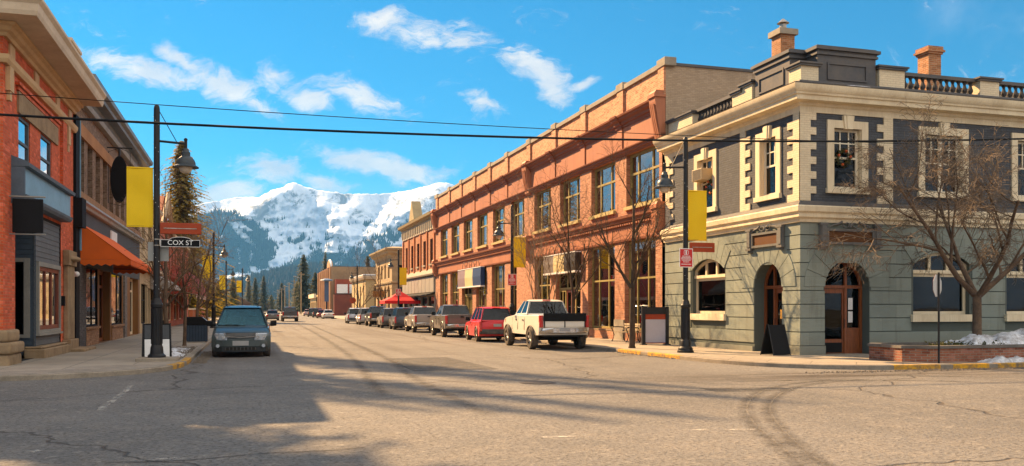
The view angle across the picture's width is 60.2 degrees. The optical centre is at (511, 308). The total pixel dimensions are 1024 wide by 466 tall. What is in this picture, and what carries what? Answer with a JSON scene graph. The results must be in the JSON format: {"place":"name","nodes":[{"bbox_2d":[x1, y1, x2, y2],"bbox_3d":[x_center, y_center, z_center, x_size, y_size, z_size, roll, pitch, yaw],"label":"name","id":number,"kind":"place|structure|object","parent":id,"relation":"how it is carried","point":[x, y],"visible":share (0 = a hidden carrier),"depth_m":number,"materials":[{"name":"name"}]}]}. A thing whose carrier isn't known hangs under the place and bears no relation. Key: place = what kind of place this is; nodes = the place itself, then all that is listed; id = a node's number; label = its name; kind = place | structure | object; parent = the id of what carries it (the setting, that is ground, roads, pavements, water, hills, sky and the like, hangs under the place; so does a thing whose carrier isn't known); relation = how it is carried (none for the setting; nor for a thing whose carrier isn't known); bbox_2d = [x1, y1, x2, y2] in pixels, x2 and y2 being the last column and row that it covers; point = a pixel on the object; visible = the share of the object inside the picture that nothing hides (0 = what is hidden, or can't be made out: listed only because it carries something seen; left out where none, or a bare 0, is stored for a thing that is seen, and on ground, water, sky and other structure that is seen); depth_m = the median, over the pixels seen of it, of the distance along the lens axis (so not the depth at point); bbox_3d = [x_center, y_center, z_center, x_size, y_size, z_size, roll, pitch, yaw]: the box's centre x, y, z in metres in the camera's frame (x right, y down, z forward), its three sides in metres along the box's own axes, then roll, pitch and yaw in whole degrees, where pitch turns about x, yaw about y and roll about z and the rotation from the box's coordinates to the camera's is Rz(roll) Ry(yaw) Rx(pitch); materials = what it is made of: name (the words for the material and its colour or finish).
{"place":"outdoors","nodes":[
{"label":"outdoors","id":0,"kind":"place"},
{"bbox_2d":[59,73,152,345],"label":"brown brick building","id":1,"kind":"structure","parent":0,"point":[107,303],"depth_m":39.72,"materials":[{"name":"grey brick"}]},
{"bbox_2d":[86,266,96,326],"bbox_3d":[-17.793,-0.490,37.261,0.080,2.500,3.000,0,0,-17],"label":"window","id":2,"kind":"structure","parent":1,"relation":"in","point":[91,273],"depth_m":37.39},
{"bbox_2d":[99,271,102,340],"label":"door","id":3,"kind":"structure","parent":1,"relation":"in","point":[100,273],"depth_m":41.69,"materials":[{"name":"brown wood"}]},
{"bbox_2d":[80,226,152,273],"bbox_3d":[-17.309,-2.510,39.076,1.830,1.660,8.800,0,0,-17],"label":"shop awning","id":4,"kind":"object","parent":1,"relation":"attached to","point":[99,248],"visible":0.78,"depth_m":34.91,"materials":[{"name":"orange fabric"}]},
{"bbox_2d":[111,273,121,324],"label":"window","id":5,"kind":"structure","parent":1,"relation":"in","point":[116,279],"depth_m":44.55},
{"bbox_2d":[107,147,132,205],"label":"hanging sign","id":6,"kind":"object","parent":1,"relation":"attached to","point":[118,178],"visible":0.88,"depth_m":41.40,"materials":[{"name":"metal"}]},
{"bbox_2d":[0,317,218,374],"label":"pavement","id":7,"kind":"structure","parent":0,"point":[125,351],"depth_m":27.71,"materials":[{"name":"concrete"}]},
{"bbox_2d":[0,0,106,365],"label":"red corner building","id":8,"kind":"structure","parent":7,"relation":"on","point":[40,53],"depth_m":27.32,"materials":[{"name":"brick"}]},
{"bbox_2d":[15,262,23,333],"bbox_3d":[-15.898,-0.315,27.139,1.620,2.230,0.080,0,0,-17],"label":"window","id":9,"kind":"structure","parent":8,"relation":"in","point":[19,266],"depth_m":27.33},
{"bbox_2d":[18,117,28,161],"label":"window","id":10,"kind":"structure","parent":8,"relation":"in","point":[23,126],"depth_m":26.19,"materials":[{"name":"glass"}]},
{"bbox_2d":[9,195,45,234],"bbox_3d":[-13.473,-2.790,24.478,0.960,1.500,0.090,0,0,-17],"label":"hanging sign","id":11,"kind":"object","parent":8,"relation":"attached to","point":[27,215],"visible":0.89,"depth_m":24.45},
{"bbox_2d":[40,133,49,175],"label":"window","id":12,"kind":"structure","parent":8,"relation":"in","point":[44,142],"depth_m":28.91,"materials":[{"name":"glass"}]},
{"bbox_2d":[40,267,58,329],"bbox_3d":[-15.400,-0.330,29.240,0.100,2.010,3.160,0,0,-17],"label":"window","id":13,"kind":"structure","parent":8,"relation":"in","point":[49,278],"depth_m":29.58,"materials":[{"name":"beige wood"}]},
{"bbox_2d":[0,365,162,374],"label":"paving band","id":14,"kind":"object","parent":7,"relation":"on","point":[113,367],"visible":1,"depth_m":21.84,"materials":[{"name":"concrete"}]},
{"bbox_2d":[0,337,211,380],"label":"kerb","id":15,"kind":"structure","parent":7,"relation":"on","point":[197,351],"depth_m":21.38,"materials":[{"name":"concrete"}]},
{"bbox_2d":[140,203,163,333],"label":"cream store","id":16,"kind":"structure","parent":7,"relation":"on","point":[146,298],"depth_m":57.83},
{"bbox_2d":[142,323,171,356],"bbox_3d":[-10.858,0.990,26.970,0.834,1.109,0.652,0,0,-25],"label":"sandwich board","id":17,"kind":"object","parent":7,"relation":"on","point":[146,340],"visible":0.6,"depth_m":26.82,"materials":[{"name":"white paint"}]},
{"bbox_2d":[135,356,179,361],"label":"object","id":18,"kind":"structure","parent":7,"relation":"on","point":[166,358],"depth_m":25.60,"materials":[{"name":"concrete"}]},
{"bbox_2d":[127,105,198,357],"bbox_3d":[-10.284,-2.230,26.023,1.995,7.540,0.750,0,0,-17],"label":"street lamp","id":19,"kind":"object","parent":7,"relation":"on","point":[185,163],"visible":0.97,"depth_m":25.90,"materials":[{"name":"metal"}]},
{"bbox_2d":[127,166,152,227],"bbox_3d":[-10.898,-3.260,25.848,0.721,1.764,0.067,0,0,-17],"label":"banner","id":20,"kind":"object","parent":19,"relation":"attached to","point":[139,196],"visible":1,"depth_m":25.84,"materials":[{"name":"yellow fabric"}]},
{"bbox_2d":[148,242,168,260],"bbox_3d":[-10.463,-1.680,26.105,0.580,0.560,0.020,0,0,-17],"label":"road sign","id":21,"kind":"object","parent":19,"relation":"attached to","point":[164,253],"visible":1,"depth_m":26.11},
{"bbox_2d":[153,237,199,246],"bbox_3d":[-9.902,-1.962,26.032,1.309,0.299,0.209,0,0,-7],"label":"street sign","id":22,"kind":"object","parent":19,"relation":"attached to","point":[179,242],"visible":1,"depth_m":26.03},
{"bbox_2d":[160,222,200,234],"bbox_3d":[-9.781,-2.360,26.058,1.140,0.330,0.063,0,0,-17],"label":"finger board","id":23,"kind":"object","parent":19,"relation":"attached to","point":[180,228],"visible":1,"depth_m":26.05,"materials":[{"name":"red paint"}]},
{"bbox_2d":[114,165,232,322],"bbox_3d":[-13.197,-2.032,34.559,4.366,7.264,3.126,0,0,13],"label":"bare tree","id":24,"kind":"object","parent":7,"relation":"on","point":[165,294],"visible":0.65,"depth_m":34.26,"materials":[{"name":"brown plant"}]},
{"bbox_2d":[143,209,219,345],"bbox_3d":[-13.531,-1.400,36.409,2.792,5.985,4.712,0,0,-4],"label":"bare tree","id":25,"kind":"object","parent":7,"relation":"on","point":[186,304],"visible":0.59,"depth_m":36.31,"materials":[{"name":"brown plant"}]},
{"bbox_2d":[186,317,207,341],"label":"litter bin","id":26,"kind":"object","parent":7,"relation":"on","point":[197,328],"visible":0.83,"depth_m":40.12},
{"bbox_2d":[160,141,239,319],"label":"conifer","id":27,"kind":"object","parent":7,"relation":"on","point":[180,204],"visible":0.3,"depth_m":114.07,"materials":[{"name":"green plant"}]},
{"bbox_2d":[169,221,236,331],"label":"bare tree","id":28,"kind":"object","parent":7,"relation":"on","point":[207,303],"visible":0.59,"depth_m":58.44,"materials":[{"name":"brown plant"}]},
{"bbox_2d":[162,204,251,316],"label":"bare tree","id":29,"kind":"object","parent":7,"relation":"on","point":[198,304],"visible":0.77,"depth_m":43.68,"materials":[{"name":"brown plant"}]},
{"bbox_2d":[210,232,228,327],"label":"street lamp","id":30,"kind":"object","parent":7,"relation":"on","point":[213,313],"visible":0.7,"depth_m":69.34,"materials":[{"name":"metal"}]},
{"bbox_2d":[160,193,189,325],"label":"gabled brick building","id":31,"kind":"structure","parent":0,"point":[175,313],"depth_m":77.28,"materials":[{"name":"brick"}]},
{"bbox_2d":[170,265,205,299],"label":"domed awning","id":32,"kind":"object","parent":31,"relation":"attached to","point":[176,292],"visible":0.29,"depth_m":75.84,"materials":[{"name":"grey fabric"}]},
{"bbox_2d":[188,182,453,278],"bbox_3d":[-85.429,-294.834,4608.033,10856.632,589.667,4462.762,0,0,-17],"label":"mountain","id":33,"kind":"structure","parent":0,"point":[299,207],"depth_m":3975.33,"materials":[{"name":"snow"}]},
{"bbox_2d":[190,207,406,277],"bbox_3d":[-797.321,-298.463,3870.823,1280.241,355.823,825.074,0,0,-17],"label":"mountain forest","id":34,"kind":"object","parent":33,"relation":"on","point":[257,245],"visible":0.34,"depth_m":3777.40,"materials":[{"name":"plant"}]},
{"bbox_2d":[349,275,375,307],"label":"tan building","id":35,"kind":"structure","parent":0,"point":[366,289],"depth_m":137.38,"materials":[{"name":"beige paint"}]},
{"bbox_2d":[369,247,402,307],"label":"stone building","id":36,"kind":"structure","parent":0,"point":[390,276],"depth_m":113.61,"materials":[{"name":"stone"}]},
{"bbox_2d":[0,312,1023,465],"bbox_3d":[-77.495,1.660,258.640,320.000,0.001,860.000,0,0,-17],"label":"road","id":37,"kind":"structure","parent":0,"point":[251,405],"depth_m":14.22,"materials":[{"name":"asphalt"}]},
{"bbox_2d":[207,304,276,356],"bbox_3d":[-9.794,0.744,32.127,2.353,1.832,4.937,0,0,-15],"label":"minivan","id":38,"kind":"object","parent":37,"relation":"on","point":[242,328],"visible":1,"depth_m":30.32,"materials":[{"name":"blue paint"}]},
{"bbox_2d":[258,276,273,311],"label":"conifer","id":39,"kind":"object","parent":37,"relation":"on","point":[263,296],"visible":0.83,"depth_m":439.58,"materials":[{"name":"green plant"}]},
{"bbox_2d":[280,307,297,321],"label":"pickup truck","id":40,"kind":"object","parent":37,"relation":"on","point":[289,312],"visible":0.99,"depth_m":110.93,"materials":[{"name":"grey paint"}]},
{"bbox_2d":[364,306,384,325],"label":"pickup truck","id":41,"kind":"object","parent":37,"relation":"on","point":[371,316],"visible":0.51,"depth_m":82.23,"materials":[{"name":"black paint"}]},
{"bbox_2d":[376,307,402,327],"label":"suv","id":42,"kind":"object","parent":37,"relation":"on","point":[383,319],"visible":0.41,"depth_m":74.27,"materials":[{"name":"grey paint"}]},
{"bbox_2d":[388,307,411,329],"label":"suv","id":43,"kind":"object","parent":37,"relation":"on","point":[396,318],"visible":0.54,"depth_m":68.29,"materials":[{"name":"grey paint"}]},
{"bbox_2d":[404,306,440,331],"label":"pickup truck","id":44,"kind":"object","parent":37,"relation":"on","point":[417,317],"visible":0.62,"depth_m":61.76,"materials":[{"name":"silver paint"}]},
{"bbox_2d":[430,304,474,336],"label":"pickup truck","id":45,"kind":"object","parent":37,"relation":"on","point":[446,318],"visible":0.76,"depth_m":52.03,"materials":[{"name":"grey paint"}]},
{"bbox_2d":[465,305,510,341],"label":"suv","id":46,"kind":"object","parent":37,"relation":"on","point":[485,322],"visible":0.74,"depth_m":43.69,"materials":[{"name":"red paint"}]},
{"bbox_2d":[504,299,588,348],"bbox_3d":[1.356,0.633,37.979,2.475,2.055,6.188,0,0,-14],"label":"pickup truck","id":47,"kind":"object","parent":37,"relation":"on","point":[552,322],"visible":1,"depth_m":36.03,"materials":[{"name":"white paint"}]},
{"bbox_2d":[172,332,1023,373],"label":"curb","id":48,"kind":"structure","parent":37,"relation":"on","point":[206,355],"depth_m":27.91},
{"bbox_2d":[0,113,1023,141],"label":"power cable","id":49,"kind":"object","parent":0,"point":[277,128],"visible":0.98,"depth_m":24.55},
{"bbox_2d":[44,0,1023,206],"label":"sky","id":50,"kind":"structure","parent":0,"point":[531,64],"materials":[{"name":"blue"}]},
{"bbox_2d":[298,312,981,364],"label":"pavement","id":51,"kind":"structure","parent":0,"point":[648,347],"depth_m":30.86,"materials":[{"name":"concrete"}]},
{"bbox_2d":[285,254,317,313],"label":"conifer","id":52,"kind":"object","parent":51,"relation":"on","point":[304,268],"visible":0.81,"depth_m":275.44,"materials":[{"name":"green plant"}]},
{"bbox_2d":[318,259,375,315],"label":"brick hall","id":53,"kind":"structure","parent":51,"relation":"on","point":[338,304],"depth_m":193.06,"materials":[{"name":"red brick"}]},
{"bbox_2d":[343,239,378,307],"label":"bare tree","id":54,"kind":"object","parent":51,"relation":"on","point":[357,286],"visible":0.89,"depth_m":120.87,"materials":[{"name":"brown plant"}]},
{"bbox_2d":[357,229,395,305],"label":"bare tree","id":55,"kind":"object","parent":51,"relation":"on","point":[379,287],"visible":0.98,"depth_m":98.71,"materials":[{"name":"plant"}]},
{"bbox_2d":[380,292,420,306],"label":"canopy tent","id":56,"kind":"object","parent":51,"relation":"on","point":[404,298],"visible":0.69,"depth_m":93.08,"materials":[{"name":"red fabric"}]},
{"bbox_2d":[397,201,435,309],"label":"red brick store","id":57,"kind":"structure","parent":51,"relation":"on","point":[418,244],"depth_m":93.14,"materials":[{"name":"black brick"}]},
{"bbox_2d":[492,205,514,315],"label":"street lamp","id":58,"kind":"object","parent":51,"relation":"on","point":[497,232],"visible":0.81,"depth_m":50.97,"materials":[{"name":"metal"}]},
{"bbox_2d":[514,237,525,267],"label":"banner","id":59,"kind":"object","parent":58,"relation":"attached to","point":[519,263],"visible":0.76,"depth_m":51.17,"materials":[{"name":"yellow fabric"}]},
{"bbox_2d":[483,161,617,299],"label":"bare tree","id":60,"kind":"object","parent":51,"relation":"on","point":[536,269],"visible":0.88,"depth_m":44.88,"materials":[{"name":"brown plant"}]},
{"bbox_2d":[526,144,617,341],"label":"bare tree","id":61,"kind":"object","parent":51,"relation":"on","point":[571,280],"visible":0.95,"depth_m":40.56,"materials":[{"name":"brown plant"}]},
{"bbox_2d":[567,129,682,347],"bbox_3d":[5.076,-2.863,34.178,4.690,8.911,5.027,0,0,-17],"label":"bare tree","id":62,"kind":"object","parent":51,"relation":"on","point":[634,275],"visible":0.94,"depth_m":34.38,"materials":[{"name":"brown plant"}]},
{"bbox_2d":[299,314,997,369],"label":"kerb","id":63,"kind":"structure","parent":51,"relation":"on","point":[809,366],"depth_m":25.08,"materials":[{"name":"concrete"}]},
{"bbox_2d":[891,364,940,369],"bbox_3d":[11.039,1.600,24.105,1.397,0.140,0.228,0,0,-10],"label":"yellow kerb paint","id":64,"kind":"object","parent":63,"relation":"on","point":[914,366],"visible":0.88,"depth_m":24.03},
{"bbox_2d":[953,363,988,368],"bbox_3d":[12.682,1.600,24.488,1.200,0.140,0.209,0,0,-17],"label":"yellow kerb paint","id":65,"kind":"object","parent":63,"relation":"on","point":[972,365],"visible":0.88,"depth_m":24.39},
{"bbox_2d":[640,307,670,344],"bbox_3d":[6.066,0.730,37.415,1.240,1.620,0.500,0,0,-3],"label":"information kiosk","id":66,"kind":"object","parent":51,"relation":"on","point":[654,324],"visible":0.98,"depth_m":37.34,"materials":[{"name":"black paint"}]},
{"bbox_2d":[654,137,697,352],"bbox_3d":[5.894,-2.230,30.787,1.995,7.540,0.750,0,0,-17],"label":"street lamp","id":67,"kind":"object","parent":51,"relation":"on","point":[664,184],"visible":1,"depth_m":30.75,"materials":[{"name":"metal"}]},
{"bbox_2d":[679,248,692,266],"bbox_3d":[6.062,-1.760,30.704,0.520,0.660,0.025,0,0,-17],"label":"parking sign","id":68,"kind":"object","parent":67,"relation":"attached to","point":[685,257],"visible":1,"depth_m":30.70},
{"bbox_2d":[688,190,706,240],"bbox_3d":[6.508,-3.260,30.962,0.721,1.764,0.067,0,0,-17],"label":"banner","id":69,"kind":"object","parent":67,"relation":"attached to","point":[697,208],"visible":1,"depth_m":30.96,"materials":[{"name":"yellow fabric"}]},
{"bbox_2d":[689,242,714,251],"bbox_3d":[6.661,-2.140,30.901,0.980,0.330,0.063,0,0,-17],"label":"finger board","id":70,"kind":"object","parent":67,"relation":"attached to","point":[702,247],"visible":1,"depth_m":30.89,"materials":[{"name":"red paint"}]},
{"bbox_2d":[760,324,790,355],"bbox_3d":[8.701,1.030,29.145,0.754,1.030,0.651,0,0,-27],"label":"sandwich board","id":71,"kind":"object","parent":51,"relation":"on","point":[775,340],"visible":0.98,"depth_m":29.04,"materials":[{"name":"black paint"}]},
{"bbox_2d":[677,354,947,364],"bbox_3d":[8.371,1.535,26.500,8.491,0.001,3.335,0,0,39],"label":"paving band","id":72,"kind":"object","parent":51,"relation":"on","point":[718,356],"visible":0.97,"depth_m":25.54,"materials":[{"name":"concrete"}]},
{"bbox_2d":[933,272,941,362],"bbox_3d":[11.950,0.265,24.729,0.624,2.550,0.080,0,0,-45],"label":"stop sign","id":73,"kind":"object","parent":72,"relation":"on","point":[937,285],"visible":1,"depth_m":24.70,"materials":[{"name":"metal"}]},
{"bbox_2d":[868,342,1023,362],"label":"brick planter","id":74,"kind":"object","parent":51,"relation":"on","point":[921,352],"visible":0.89,"depth_m":25.39,"materials":[{"name":"brick"}]},
{"bbox_2d":[803,89,1023,335],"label":"bare tree","id":75,"kind":"object","parent":74,"relation":"in","point":[968,286],"visible":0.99,"depth_m":26.78,"materials":[{"name":"brown plant"}]},
{"bbox_2d":[944,334,1023,344],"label":"snow heap","id":76,"kind":"object","parent":74,"relation":"on","point":[1007,339],"visible":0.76,"depth_m":26.26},
{"bbox_2d":[977,356,1023,362],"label":"snow heap","id":77,"kind":"object","parent":51,"relation":"on","point":[999,359],"visible":0.88,"depth_m":25.18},
{"bbox_2d":[430,56,1023,343],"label":"brick block","id":78,"kind":"structure","parent":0,"point":[651,101],"depth_m":47.37,"materials":[{"name":"brick"}]},
{"bbox_2d":[442,274,447,304],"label":"window","id":79,"kind":"structure","parent":78,"relation":"in","point":[445,276],"depth_m":82.78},
{"bbox_2d":[453,272,458,304],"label":"window","id":80,"kind":"structure","parent":78,"relation":"in","point":[455,275],"depth_m":78.76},
{"bbox_2d":[466,219,472,249],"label":"window","id":81,"kind":"structure","parent":78,"relation":"in","point":[469,224],"depth_m":73.74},
{"bbox_2d":[458,260,484,288],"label":"shop sign","id":82,"kind":"object","parent":78,"relation":"attached to","point":[471,277],"visible":1,"depth_m":70.51,"materials":[{"name":"fabric"}]},
{"bbox_2d":[479,267,486,306],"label":"window","id":83,"kind":"structure","parent":78,"relation":"in","point":[482,290],"depth_m":69.15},
{"bbox_2d":[480,213,487,245],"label":"window","id":84,"kind":"structure","parent":78,"relation":"in","point":[483,218],"depth_m":69.08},
{"bbox_2d":[495,264,504,306],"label":"window","id":85,"kind":"structure","parent":78,"relation":"in","point":[499,269],"depth_m":64.77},
{"bbox_2d":[496,206,504,241],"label":"window","id":86,"kind":"structure","parent":78,"relation":"in","point":[498,213],"depth_m":64.46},
{"bbox_2d":[514,198,523,236],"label":"window","id":87,"kind":"structure","parent":78,"relation":"in","point":[516,206],"depth_m":60.18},
{"bbox_2d":[537,188,550,230],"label":"window","id":88,"kind":"structure","parent":78,"relation":"in","point":[540,203],"depth_m":55.12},
{"bbox_2d":[538,257,549,298],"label":"window","id":89,"kind":"structure","parent":78,"relation":"in","point":[545,289],"depth_m":55.36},
{"bbox_2d":[543,242,580,275],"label":"awning","id":90,"kind":"object","parent":78,"relation":"attached to","point":[553,267],"visible":0.56,"depth_m":50.52,"materials":[{"name":"fabric"}]},
{"bbox_2d":[559,272,580,289],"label":"window","id":91,"kind":"structure","parent":78,"relation":"in","point":[564,286],"depth_m":51.19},
{"bbox_2d":[564,176,579,222],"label":"window","id":92,"kind":"structure","parent":78,"relation":"in","point":[575,181],"depth_m":50.37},
{"bbox_2d":[592,245,614,328],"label":"window","id":93,"kind":"structure","parent":78,"relation":"in","point":[603,281],"depth_m":46.03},
{"bbox_2d":[595,162,614,214],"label":"window","id":94,"kind":"structure","parent":78,"relation":"in","point":[610,205],"depth_m":45.72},
{"bbox_2d":[629,237,655,329],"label":"window","id":95,"kind":"structure","parent":78,"relation":"in","point":[645,289],"depth_m":41.27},
{"bbox_2d":[630,146,658,205],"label":"window","id":96,"kind":"structure","parent":78,"relation":"in","point":[645,157],"depth_m":41.23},
{"bbox_2d":[653,19,1023,354],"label":"corner building","id":97,"kind":"structure","parent":0,"point":[772,207],"depth_m":30.65,"materials":[{"name":"grey paint"}]},
{"bbox_2d":[0,93,1006,145],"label":"power cable","id":98,"kind":"object","parent":97,"relation":"attached to","point":[437,122],"visible":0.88,"depth_m":24.89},
{"bbox_2d":[692,168,711,182],"bbox_3d":[7.664,-5.325,35.284,0.662,0.470,0.800,0,0,-17],"label":"air conditioner","id":99,"kind":"object","parent":97,"relation":"attached to","point":[701,175],"visible":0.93,"depth_m":34.94,"materials":[{"name":"grey plastic"}]},
{"bbox_2d":[701,158,711,207],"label":"window","id":100,"kind":"structure","parent":97,"relation":"in","point":[707,163],"depth_m":35.37,"materials":[{"name":"paint"}]},
{"bbox_2d":[696,277,724,313],"bbox_3d":[7.991,-0.505,35.069,0.080,1.430,2.600,0,0,-17],"label":"window","id":101,"kind":"structure","parent":97,"relation":"in","point":[710,292],"depth_m":35.27,"materials":[{"name":"glass"}]},
{"bbox_2d":[764,138,774,195],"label":"window","id":102,"kind":"structure","parent":97,"relation":"in","point":[769,147],"depth_m":31.12,"materials":[{"name":"glass"}]},
{"bbox_2d":[775,289,782,324],"bbox_3d":[9.475,0.415,30.813,0.120,2.210,0.995,0,0,-17],"label":"door","id":103,"kind":"structure","parent":97,"relation":"in","point":[779,304],"depth_m":31.15,"materials":[{"name":"brown wood"}]},
{"bbox_2d":[824,289,844,352],"bbox_3d":[10.880,0.425,29.973,1.010,2.190,0.122,0,0,-17],"label":"door","id":104,"kind":"structure","parent":97,"relation":"in","point":[834,298],"depth_m":30.03,"materials":[{"name":"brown wood"}]},
{"bbox_2d":[834,129,857,188],"bbox_3d":[11.224,-5.030,29.837,1.030,2.020,0.080,0,0,-17],"label":"window","id":105,"kind":"structure","parent":97,"relation":"in","point":[840,174],"depth_m":29.85,"materials":[{"name":"glass"}]},
{"bbox_2d":[925,135,939,192],"bbox_3d":[14.633,-5.030,30.858,0.769,2.020,0.080,0,0,-17],"label":"window","id":106,"kind":"structure","parent":97,"relation":"in","point":[935,148],"depth_m":30.87,"materials":[{"name":"glass"}]},
{"bbox_2d":[913,273,964,314],"bbox_3d":[14.928,-0.505,31.009,2.400,1.430,0.080,0,0,-17],"label":"window","id":107,"kind":"structure","parent":97,"relation":"in","point":[952,295],"depth_m":31.01,"materials":[{"name":"glass"}]},
{"bbox_2d":[940,136,957,192],"bbox_3d":[15.372,-5.030,31.080,0.769,2.020,0.080,0,0,-17],"label":"window","id":108,"kind":"structure","parent":97,"relation":"in","point":[942,190],"depth_m":31.06,"materials":[{"name":"glass"}]},
{"bbox_2d":[1007,275,1023,313],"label":"window","id":109,"kind":"structure","parent":97,"relation":"in","point":[1015,294],"depth_m":32.00,"materials":[{"name":"glass"}]},
{"bbox_2d":[1018,142,1023,196],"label":"window","id":110,"kind":"structure","parent":97,"relation":"in","point":[1020,144],"depth_m":32.00,"materials":[{"name":"paint"}]},
{"bbox_3d":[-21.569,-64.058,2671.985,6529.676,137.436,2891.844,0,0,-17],"label":"foothills","id":111,"kind":"structure","parent":0,"visible":0},
{"bbox_2d":[206,260,373,308],"bbox_3d":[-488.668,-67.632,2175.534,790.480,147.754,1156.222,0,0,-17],"label":"hill forest","id":112,"kind":"object","parent":111,"relation":"on","point":[285,275],"visible":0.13,"depth_m":2228.52,"materials":[{"name":"green plant"}]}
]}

